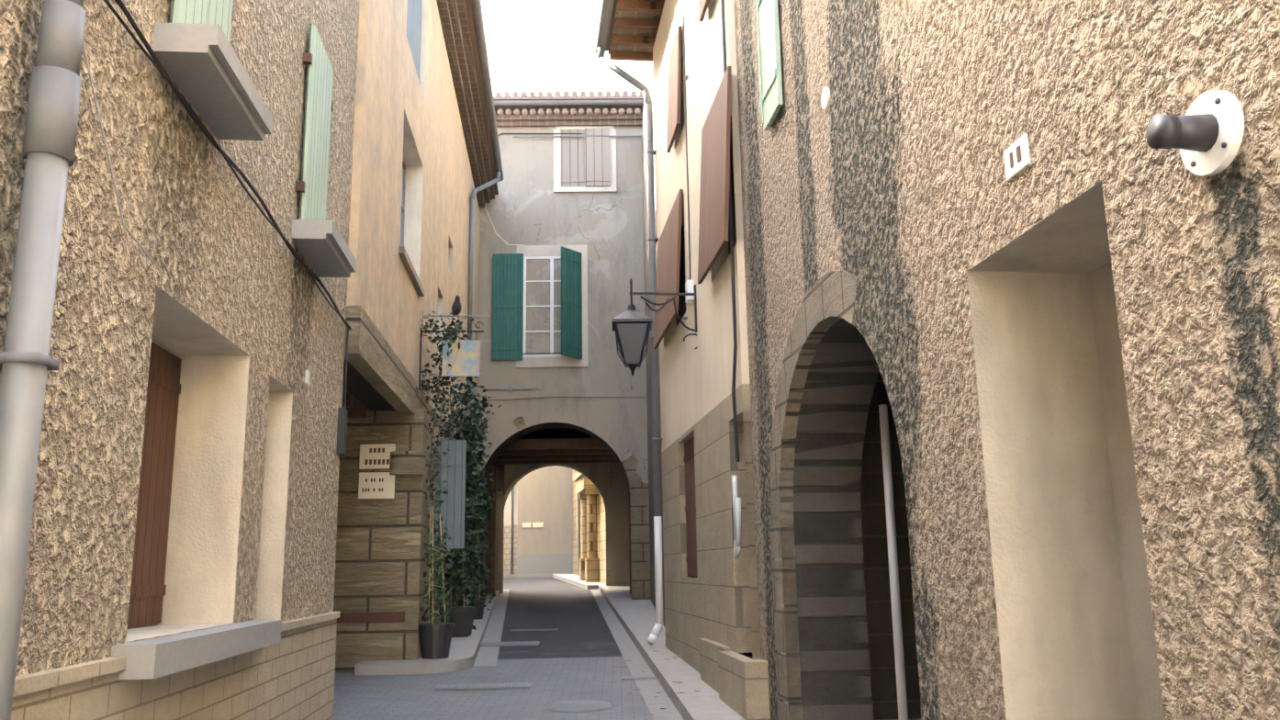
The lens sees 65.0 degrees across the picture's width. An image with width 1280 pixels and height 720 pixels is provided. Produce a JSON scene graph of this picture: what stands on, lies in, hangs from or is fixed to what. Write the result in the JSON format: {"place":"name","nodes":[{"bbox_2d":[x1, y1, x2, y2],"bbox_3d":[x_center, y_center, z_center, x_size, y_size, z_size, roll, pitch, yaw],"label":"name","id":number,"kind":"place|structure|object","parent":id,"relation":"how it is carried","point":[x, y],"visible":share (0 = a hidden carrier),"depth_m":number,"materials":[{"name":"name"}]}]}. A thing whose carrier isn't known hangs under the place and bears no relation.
{"place":"outdoors","nodes":[
{"label":"outdoors","id":0,"kind":"place"},
{"bbox_2d":[11,611,340,719],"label":"stone wall base","id":1,"kind":"object","parent":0,"point":[290,676],"visible":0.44,"depth_m":5.28,"materials":[{"name":"stone"}]},
{"bbox_2d":[0,0,359,676],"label":"building wall","id":2,"kind":"structure","parent":0,"point":[228,305],"depth_m":5.29,"materials":[{"name":"paint"}]},
{"bbox_2d":[0,151,68,719],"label":"drainpipe","id":3,"kind":"object","parent":2,"relation":"attached to","point":[30,311],"visible":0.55,"depth_m":3.15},
{"bbox_2d":[0,0,85,370],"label":"pipe collars","id":4,"kind":"object","parent":2,"relation":"attached to","point":[52,108],"visible":0.92,"depth_m":3.34,"materials":[{"name":"metal"}]},
{"bbox_2d":[82,41,155,263],"bbox_3d":[-2.110,-0.871,4.058,0.084,0.706,0.953,-1,-12,-1],"label":"cable","id":5,"kind":"object","parent":2,"relation":"attached to","point":[107,154],"visible":0.82,"depth_m":3.96,"materials":[{"name":"rubber"}]},
{"bbox_2d":[127,341,181,628],"bbox_3d":[-2.651,0.589,5.099,0.166,1.520,1.485,-1,-12,-1],"label":"shutter","id":6,"kind":"object","parent":2,"relation":"attached to","point":[148,588],"visible":0.29,"depth_m":5.57,"materials":[{"name":"wood"}]},
{"bbox_2d":[103,0,351,460],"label":"cables","id":7,"kind":"object","parent":2,"relation":"attached to","point":[342,414],"visible":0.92,"depth_m":5.78,"materials":[{"name":"rubber"}]},
{"bbox_2d":[112,22,356,679],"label":"window sills","id":8,"kind":"structure","parent":2,"relation":"attached to","point":[203,66],"depth_m":4.88,"materials":[{"name":"stone"}]},
{"bbox_2d":[169,0,333,219],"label":"shutters","id":9,"kind":"object","parent":2,"relation":"attached to","point":[317,136],"visible":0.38,"depth_m":7.45,"materials":[{"name":"wood"}]},
{"bbox_2d":[304,370,310,385],"bbox_3d":[-2.496,0.133,7.544,0.020,0.100,0.101,-1,-12,-1],"label":"wall plaque","id":10,"kind":"object","parent":2,"relation":"attached to","point":[307,376],"visible":1,"depth_m":7.53,"materials":[{"name":"plastic"}]},
{"bbox_2d":[294,52,333,219],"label":"shutter hinges","id":11,"kind":"object","parent":2,"relation":"attached to","point":[307,59],"visible":0.42,"depth_m":7.37,"materials":[{"name":"metal"}]},
{"bbox_2d":[341,392,366,418],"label":"recess soffit beams","id":12,"kind":"structure","parent":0,"point":[355,410],"depth_m":12.14,"materials":[{"name":"wood"}]},
{"bbox_2d":[342,358,395,410],"bbox_3d":[-3.501,1.186,16.171,1.309,0.370,14.624,-1,-12,-1],"label":"building soffit","id":13,"kind":"object","parent":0,"point":[363,390],"depth_m":11.27,"materials":[{"name":"wood"}]},
{"bbox_2d":[336,611,404,623],"bbox_3d":[-3.271,3.104,12.110,0.870,0.120,0.020,-1,-12,-1],"label":"stone block","id":14,"kind":"object","parent":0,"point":[373,617],"visible":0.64,"depth_m":12.10,"materials":[{"name":"stone"}]},
{"bbox_2d":[333,408,428,672],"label":"stone wall","id":15,"kind":"structure","parent":0,"point":[379,556],"depth_m":12.29,"materials":[{"name":"stone"}]},
{"bbox_2d":[344,305,452,440],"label":"stone lintel","id":16,"kind":"structure","parent":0,"point":[374,360],"depth_m":10.28,"materials":[{"name":"stone"}]},
{"bbox_2d":[346,0,480,434],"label":"building wall","id":17,"kind":"structure","parent":0,"point":[400,112],"depth_m":12.81,"materials":[{"name":"paint"}]},
{"bbox_2d":[399,157,405,246],"bbox_3d":[-3.150,-1.989,12.754,0.165,1.750,1.803,-1,-12,-1],"label":"window frame","id":18,"kind":"object","parent":17,"relation":"in","point":[401,242],"visible":0.15,"depth_m":13.64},
{"bbox_2d":[399,168,403,241],"bbox_3d":[-3.157,-1.989,12.754,0.115,1.730,1.800,-1,-12,-1],"label":"window glass","id":19,"kind":"object","parent":18,"relation":"in","point":[401,203],"depth_m":13.62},
{"bbox_2d":[398,246,424,296],"bbox_3d":[-2.875,-1.088,12.590,0.231,0.090,1.907,-1,-12,-1],"label":"window sill","id":20,"kind":"structure","parent":17,"relation":"attached to","point":[409,266],"depth_m":12.39,"materials":[{"name":"stone"}]},
{"bbox_2d":[406,0,422,85],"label":"shutter","id":21,"kind":"object","parent":17,"relation":"attached to","point":[414,23],"visible":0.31,"depth_m":13.57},
{"bbox_2d":[436,0,494,207],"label":"roof eave","id":22,"kind":"object","parent":17,"relation":"attached to","point":[453,15],"visible":0.6,"depth_m":18.75,"materials":[{"name":"wood"}]},
{"bbox_2d":[464,0,498,194],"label":"building roof","id":23,"kind":"structure","parent":22,"relation":"on","point":[468,7],"depth_m":19.10,"materials":[{"name":"wood"}]},
{"bbox_2d":[467,0,503,339],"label":"building gutter and pipe","id":24,"kind":"object","parent":17,"relation":"attached to","point":[478,26],"visible":0.9,"depth_m":20.46,"materials":[{"name":"metal"}]},
{"bbox_2d":[423,415,473,623],"bbox_3d":[-3.566,3.816,17.815,1.429,4.150,10.348,-1,-12,-1],"label":"climbing plant","id":25,"kind":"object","parent":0,"point":[435,432],"depth_m":13.54,"materials":[{"name":"plant"}]},
{"bbox_2d":[465,383,471,570],"bbox_3d":[-3.399,2.221,19.867,0.135,5.100,0.102,-1,-12,-1],"label":"building downpipe","id":26,"kind":"object","parent":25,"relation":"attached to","point":[469,404],"visible":0.12,"depth_m":20.09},
{"bbox_2d":[332,656,653,719],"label":"road pavers","id":27,"kind":"object","parent":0,"point":[391,697],"depth_m":10.14,"materials":[{"name":"stone"}]},
{"bbox_2d":[433,628,657,710],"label":"drain grates and manhole","id":28,"kind":"object","parent":27,"relation":"on","point":[479,686],"visible":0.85,"depth_m":10.51,"materials":[{"name":"metal"}]},
{"bbox_2d":[544,701,612,712],"bbox_3d":[-0.566,3.190,9.248,0.620,0.019,0.620,-1,-12,-1],"label":"manhole cover","id":29,"kind":"object","parent":27,"relation":"on","point":[587,710],"visible":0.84,"depth_m":9.17,"materials":[{"name":"metal"}]},
{"bbox_2d":[878,404,908,719],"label":"pole","id":30,"kind":"object","parent":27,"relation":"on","point":[900,670],"visible":1,"depth_m":6.53,"materials":[{"name":"grey"}]},
{"bbox_2d":[503,524,517,574],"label":"clad wall","id":31,"kind":"structure","parent":0,"point":[507,535],"depth_m":41.84,"materials":[{"name":"stone"}]},
{"bbox_2d":[480,458,631,594],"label":"archway pillars","id":32,"kind":"structure","parent":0,"point":[493,535],"depth_m":26.55,"materials":[{"name":"stone"}]},
{"bbox_2d":[497,577,622,659],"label":"road asphalt","id":33,"kind":"structure","parent":0,"point":[572,613],"depth_m":18.56,"materials":[{"name":"asphalt"}]},
{"bbox_2d":[503,572,606,589],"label":"sidewalks","id":34,"kind":"structure","parent":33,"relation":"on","point":[573,578],"depth_m":37.39,"materials":[{"name":"concrete"}]},
{"bbox_2d":[473,125,650,592],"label":"building facade","id":35,"kind":"structure","parent":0,"point":[527,206],"depth_m":24.27,"materials":[{"name":"paint"}]},
{"bbox_2d":[485,202,516,245],"bbox_3d":[-3.324,-3.872,24.670,1.005,2.225,0.009,-1,-12,-1],"label":"cable","id":36,"kind":"object","parent":35,"relation":"attached to","point":[495,230],"visible":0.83,"depth_m":24.50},
{"bbox_2d":[481,384,538,392],"bbox_3d":[-3.067,0.674,23.717,1.350,0.160,0.050,-1,-12,-1],"label":"wall anchor","id":37,"kind":"object","parent":35,"relation":"attached to","point":[510,387],"visible":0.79,"depth_m":23.72,"materials":[{"name":"metal"}]},
{"bbox_2d":[478,133,619,401],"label":"building cables","id":38,"kind":"object","parent":35,"relation":"attached to","point":[490,199],"visible":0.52,"depth_m":23.73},
{"bbox_2d":[516,244,588,367],"bbox_3d":[-2.118,-1.313,24.191,1.720,3.030,0.050,-1,-12,-1],"label":"window surround","id":39,"kind":"object","parent":35,"relation":"attached to","point":[546,361],"visible":0.52,"depth_m":24.15,"materials":[{"name":"paint"}]},
{"bbox_2d":[491,246,582,360],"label":"shutters","id":40,"kind":"object","parent":39,"relation":"attached to","point":[507,341],"visible":0.98,"depth_m":24.01,"materials":[{"name":"wood"}]},
{"bbox_2d":[522,352,561,354],"bbox_3d":[-2.097,-0.162,23.906,1.380,0.024,0.024,-1,-12,-1],"label":"building guard bar","id":41,"kind":"object","parent":39,"relation":"attached to","point":[541,353],"visible":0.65,"depth_m":23.89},
{"bbox_2d":[522,256,564,357],"bbox_3d":[-2.118,-1.297,24.195,1.380,2.500,0.055,-1,-12,-1],"label":"window frame","id":42,"kind":"object","parent":39,"relation":"in","point":[551,305],"visible":0.58,"depth_m":24.17,"materials":[{"name":"wood"}]},
{"bbox_2d":[474,415,650,599],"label":"building arch stones","id":43,"kind":"object","parent":35,"relation":"attached to","point":[638,489],"visible":0.56,"depth_m":23.16,"materials":[{"name":"stone"}]},
{"bbox_2d":[494,99,644,137],"bbox_3d":[-1.779,-5.974,24.920,5.050,0.820,0.410,-1,-12,-1],"label":"building gutter","id":44,"kind":"object","parent":35,"relation":"attached to","point":[565,102],"visible":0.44,"depth_m":24.83,"materials":[{"name":"metal"}]},
{"bbox_2d":[494,107,643,116],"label":"roof tiles","id":45,"kind":"object","parent":35,"relation":"attached to","point":[573,111],"visible":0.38,"depth_m":24.91,"materials":[{"name":"ceramic"}]},
{"bbox_2d":[495,113,643,127],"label":"cornice","id":46,"kind":"structure","parent":35,"relation":"attached to","point":[576,119],"depth_m":25.03,"materials":[{"name":"ceramic"}]},
{"bbox_2d":[553,125,617,192],"bbox_3d":[-1.368,-5.026,24.967,1.550,1.810,0.070,-1,-12,-1],"label":"window frame","id":47,"kind":"object","parent":35,"relation":"attached to","point":[559,188],"visible":0.81,"depth_m":24.91,"materials":[{"name":"paint"}]},
{"bbox_2d":[481,0,646,96],"label":"sky","id":48,"kind":"structure","parent":0,"point":[536,46],"materials":[{"name":"white"}]},
{"bbox_2d":[504,462,629,585],"bbox_3d":[-2.245,1.858,30.788,9.700,13.200,0.800,-1,-12,-1],"label":"inner archway","id":49,"kind":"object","parent":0,"point":[609,481],"depth_m":29.93,"materials":[{"name":"paint"}]},
{"bbox_2d":[473,589,683,719],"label":"road channel strips","id":50,"kind":"object","parent":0,"point":[488,656],"visible":0.92,"depth_m":13.45,"materials":[{"name":"concrete"}]},
{"bbox_2d":[612,650,702,715],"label":"dry leaf litter","id":51,"kind":"object","parent":50,"relation":"on","point":[656,692],"visible":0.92,"depth_m":9.81,"materials":[{"name":"brown plant"}]},
{"bbox_2d":[609,0,664,61],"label":"building rafters","id":52,"kind":"object","parent":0,"point":[636,24],"visible":0.62,"depth_m":14.09,"materials":[{"name":"wood"}]},
{"bbox_2d":[606,0,616,51],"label":"fascia board","id":53,"kind":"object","parent":52,"relation":"on","point":[611,24],"depth_m":14.32,"materials":[{"name":"wood"}]},
{"bbox_2d":[607,0,664,55],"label":"building eave tiles","id":54,"kind":"object","parent":52,"relation":"on","point":[635,15],"visible":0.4,"depth_m":14.38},
{"bbox_2d":[354,584,921,719],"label":"sidewalk kerbs","id":55,"kind":"structure","parent":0,"point":[636,618],"depth_m":11.82,"materials":[{"name":"concrete"}]},
{"bbox_2d":[418,596,485,658],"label":"plant pots","id":56,"kind":"object","parent":55,"relation":"on","point":[435,641],"visible":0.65,"depth_m":12.18,"materials":[{"name":"grey plastic"}]},
{"bbox_2d":[419,596,482,624],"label":"potting soil","id":57,"kind":"structure","parent":56,"relation":"on","point":[446,623],"depth_m":12.36,"materials":[{"name":"soil"}]},
{"bbox_2d":[428,494,480,623],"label":"bamboo stakes","id":58,"kind":"object","parent":57,"relation":"on","point":[432,585],"visible":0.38,"depth_m":12.48,"materials":[{"name":"beige"}]},
{"bbox_2d":[419,501,492,623],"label":"potted plants","id":59,"kind":"object","parent":58,"relation":"attached to","point":[441,595],"visible":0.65,"depth_m":12.43,"materials":[{"name":"plant"}]},
{"bbox_2d":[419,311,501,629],"bbox_3d":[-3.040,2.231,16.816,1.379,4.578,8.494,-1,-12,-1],"label":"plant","id":60,"kind":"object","parent":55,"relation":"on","point":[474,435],"depth_m":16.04,"materials":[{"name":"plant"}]},
{"bbox_2d":[699,638,769,718],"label":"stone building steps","id":61,"kind":"structure","parent":55,"relation":"on","point":[738,682],"depth_m":8.12,"materials":[{"name":"stone"}]},
{"bbox_2d":[652,0,749,452],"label":"building wall","id":62,"kind":"structure","parent":0,"point":[695,386],"depth_m":10.88,"materials":[{"name":"paint"}]},
{"bbox_2d":[665,75,688,334],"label":"building shutter stays","id":63,"kind":"object","parent":62,"relation":"attached to","point":[685,77],"visible":0.58,"depth_m":11.43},
{"bbox_2d":[684,280,694,303],"bbox_3d":[0.545,-0.755,11.058,0.084,0.220,0.166,-1,-12,-1],"label":"junction box","id":64,"kind":"object","parent":62,"relation":"attached to","point":[689,286],"visible":0.86,"depth_m":10.99,"materials":[{"name":"plastic"}]},
{"bbox_2d":[653,0,731,575],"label":"window shutters","id":65,"kind":"object","parent":62,"relation":"attached to","point":[714,191],"visible":0.77,"depth_m":11.15,"materials":[{"name":"wood"}]},
{"bbox_2d":[682,0,739,461],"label":"cables","id":66,"kind":"object","parent":62,"relation":"attached to","point":[732,278],"visible":0.85,"depth_m":8.83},
{"bbox_2d":[661,383,760,673],"bbox_3d":[0.906,2.514,10.674,1.068,3.650,5.155,-1,-12,-1],"label":"stone wall base","id":67,"kind":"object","parent":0,"point":[716,599],"depth_m":9.75,"materials":[{"name":"stone"}]},
{"bbox_2d":[731,475,741,558],"bbox_3d":[0.815,1.317,8.472,0.071,0.696,0.176,-1,-12,-1],"label":"grey building conduit","id":68,"kind":"object","parent":67,"relation":"attached to","point":[736,505],"visible":1,"depth_m":8.41,"materials":[{"name":"metal"}]},
{"bbox_2d":[734,0,958,719],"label":"building wall","id":69,"kind":"structure","parent":0,"point":[832,186],"depth_m":6.92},
{"bbox_2d":[755,0,763,123],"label":"window frame","id":70,"kind":"object","parent":69,"relation":"attached to","point":[760,106],"visible":0.7,"depth_m":7.89,"materials":[{"name":"wood"}]},
{"bbox_2d":[757,0,783,130],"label":"green building shutters","id":71,"kind":"object","parent":69,"relation":"attached to","point":[772,102],"visible":0.92,"depth_m":7.62,"materials":[{"name":"wood"}]},
{"bbox_2d":[769,269,857,719],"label":"building arch stones","id":72,"kind":"object","parent":69,"relation":"attached to","point":[828,301],"visible":0.79,"depth_m":7.31,"materials":[{"name":"stone"}]},
{"bbox_2d":[860,371,920,719],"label":"arched doorway","id":73,"kind":"structure","parent":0,"point":[879,609],"depth_m":7.92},
{"bbox_2d":[903,0,1279,719],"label":"building wall","id":74,"kind":"structure","parent":0,"point":[1102,283],"depth_m":3.78,"materials":[{"name":"paint"}]},
{"bbox_2d":[1179,89,1244,175],"bbox_3d":[1.567,-0.623,2.759,0.046,0.230,0.231,-1,-12,-1],"label":"wall mounting plate","id":75,"kind":"object","parent":74,"relation":"attached to","point":[1227,112],"visible":0.81,"depth_m":2.71,"materials":[{"name":"metal"}]},
{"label":"ground","id":76,"kind":"structure","parent":0,"visible":0},
{"bbox_2d":[342,386,368,409],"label":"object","id":77,"kind":"object","parent":76,"relation":"on","point":[355,400],"depth_m":11.93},
{"bbox_2d":[357,442,397,499],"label":"wall signs","id":78,"kind":"object","parent":77,"relation":"attached to","point":[387,485],"visible":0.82,"depth_m":12.46,"materials":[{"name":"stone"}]},
{"bbox_2d":[389,450,426,474],"bbox_3d":[-2.886,1.270,12.408,0.440,0.280,0.158,-1,-12,-1],"label":"mailbox","id":79,"kind":"object","parent":77,"relation":"attached to","point":[407,462],"visible":1,"depth_m":12.36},
{"bbox_2d":[433,439,466,548],"bbox_3d":[-2.658,1.870,14.046,0.420,1.500,0.070,0,-12,-6],"label":"shutter","id":80,"kind":"object","parent":77,"relation":"attached to","point":[453,505],"visible":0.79,"depth_m":14.05,"materials":[{"name":"grey wood"}]},
{"bbox_2d":[418,321,483,390],"bbox_3d":[-2.535,-0.040,13.530,0.850,0.987,0.077,-1,-12,-1],"label":"hanging sign bracket","id":81,"kind":"object","parent":77,"relation":"attached to","point":[421,331],"visible":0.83,"depth_m":13.54,"materials":[{"name":"metal"}]},
{"bbox_2d":[441,339,480,376],"bbox_3d":[-2.410,-0.026,13.539,0.500,0.500,0.048,-1,-12,-1],"label":"hanging sign","id":82,"kind":"object","parent":81,"relation":"hanging from","point":[466,362],"visible":0.86,"depth_m":13.53,"materials":[{"name":"metal"}]},
{"bbox_2d":[421,311,490,325],"bbox_3d":[-2.523,-0.574,13.797,0.920,0.180,0.060,0,-12,-5],"label":"sign bracket bar","id":83,"kind":"object","parent":77,"relation":"attached to","point":[458,316],"visible":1,"depth_m":13.79,"materials":[{"name":"metal"}]},
{"bbox_2d":[451,295,461,314],"bbox_3d":[-2.532,-0.726,13.876,0.139,0.246,0.452,1,-12,-8],"label":"pigeon","id":84,"kind":"object","parent":83,"relation":"on","point":[456,307],"visible":0.98,"depth_m":13.75,"materials":[{"name":"grey"}]},
{"bbox_2d":[504,482,517,525],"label":"clad wall","id":85,"kind":"structure","parent":76,"relation":"on","point":[508,513],"depth_m":42.09,"materials":[{"name":"paint"}]},
{"bbox_2d":[510,486,514,573],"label":"downpipe","id":86,"kind":"object","parent":85,"relation":"attached to","point":[511,544],"depth_m":41.48,"materials":[{"name":"metal"}]},
{"bbox_2d":[484,428,594,595],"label":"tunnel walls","id":87,"kind":"structure","parent":76,"relation":"on","point":[499,529],"depth_m":28.23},
{"bbox_2d":[496,437,618,464],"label":"tunnel ceiling beams","id":88,"kind":"structure","parent":87,"relation":"attached to","point":[556,451],"depth_m":26.30,"materials":[{"name":"wood"}]},
{"bbox_2d":[517,465,572,554],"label":"facade","id":89,"kind":"structure","parent":76,"relation":"on","point":[544,495],"depth_m":41.49,"materials":[{"name":"paint"}]},
{"bbox_2d":[522,522,543,527],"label":"wall plaques","id":90,"kind":"object","parent":89,"relation":"attached to","point":[534,524],"visible":0.82,"depth_m":41.30,"materials":[{"name":"beige"}]},
{"bbox_2d":[516,553,572,573],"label":"wall base","id":91,"kind":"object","parent":89,"relation":"attached to","point":[544,564],"depth_m":41.02,"materials":[{"name":"paint"}]},
{"bbox_2d":[572,469,606,583],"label":"building","id":92,"kind":"structure","parent":76,"relation":"on","point":[601,533],"depth_m":32.81,"materials":[{"name":"beige stone"}]},
{"bbox_2d":[577,471,580,575],"bbox_3d":[-2.342,3.857,38.456,0.092,8.800,0.092,4,-13,-23],"label":"wall corner","id":93,"kind":"object","parent":92,"relation":"attached to","point":[578,529],"depth_m":37.87,"materials":[{"name":"stone"}]},
{"bbox_2d":[573,471,599,582],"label":"stone pillar","id":94,"kind":"structure","parent":92,"relation":"attached to","point":[587,490],"depth_m":32.66,"materials":[{"name":"stone"}]},
{"bbox_2d":[595,495,597,557],"bbox_3d":[-1.522,6.044,33.526,0.050,2.910,1.300,1,-12,-9],"label":"door leaf","id":95,"kind":"object","parent":92,"relation":"attached to","point":[596,526],"visible":0.14,"depth_m":32.99,"materials":[{"name":"brown wood"}]},
{"bbox_2d":[641,61,664,626],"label":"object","id":96,"kind":"object","parent":76,"relation":"on","point":[649,79],"visible":0.06,"depth_m":21.50,"materials":[{"name":"metal"}]},
{"bbox_2d":[595,0,662,516],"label":"drainpipe","id":97,"kind":"object","parent":96,"relation":"attached to","point":[603,22],"visible":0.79,"depth_m":13.96,"materials":[{"name":"metal"}]},
{"bbox_2d":[646,516,663,644],"bbox_3d":[0.182,2.855,13.056,0.228,1.627,0.143,-1,-12,-1],"label":"drainpipe","id":98,"kind":"object","parent":97,"relation":"attached to","point":[652,637],"visible":1,"depth_m":13.03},
{"bbox_2d":[611,278,697,375],"bbox_3d":[0.186,-0.358,10.701,0.966,1.070,0.424,-1,-12,-1],"label":"street lamp","id":99,"kind":"object","parent":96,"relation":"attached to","point":[631,314],"depth_m":10.68,"materials":[{"name":"metal"}]},
{"bbox_2d":[617,323,647,362],"bbox_3d":[-0.082,-0.154,10.653,0.339,0.400,0.339,-1,-12,-1],"label":"lantern glass","id":100,"kind":"object","parent":99,"relation":"in","point":[632,336],"visible":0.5,"depth_m":10.54,"materials":[{"name":"glass"}]},
{"bbox_3d":[-2.231,-1.350,28.491,9.700,7.850,6.600,-1,-12,-1],"label":"building mass","id":101,"kind":"object","parent":76,"relation":"on","visible":0},
{"bbox_2d":[493,90,644,114],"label":"building roof","id":102,"kind":"structure","parent":101,"relation":"on","point":[583,95],"depth_m":24.99,"materials":[{"name":"tile"}]},
{"bbox_2d":[560,128,609,186],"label":"window shutters","id":103,"kind":"object","parent":101,"relation":"attached to","point":[585,161],"visible":0.85,"depth_m":24.93,"materials":[{"name":"wood"}]},
{"bbox_3d":[6.327,-1.667,3.641,9.372,8.800,12.151,-1,-12,-1],"label":"building","id":104,"kind":"object","parent":76,"relation":"on","visible":0},
{"bbox_2d":[820,86,830,109],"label":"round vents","id":105,"kind":"object","parent":104,"relation":"attached to","point":[825,97],"visible":1,"depth_m":6.33,"materials":[{"name":"beige"}]},
{"bbox_2d":[1003,133,1030,180],"bbox_3d":[1.450,-0.779,3.868,0.012,0.120,0.171,0,-12,-6],"label":"house number sign","id":106,"kind":"object","parent":104,"relation":"attached to","point":[1022,140],"visible":0.86,"depth_m":3.85,"materials":[{"name":"ceramic"}]},
{"bbox_2d":[1009,145,1021,168],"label":"building number digits","id":107,"kind":"object","parent":106,"relation":"attached to","point":[1018,153],"visible":1,"depth_m":3.85,"materials":[{"name":"metal"}]},
{"bbox_2d":[1146,98,1226,167],"bbox_3d":[1.483,-0.622,2.756,0.155,0.141,0.143,-1,-12,-1],"label":"flue terminal","id":108,"kind":"object","parent":104,"relation":"attached to","point":[1195,132],"visible":1,"depth_m":2.71,"materials":[{"name":"metal"}]}
]}

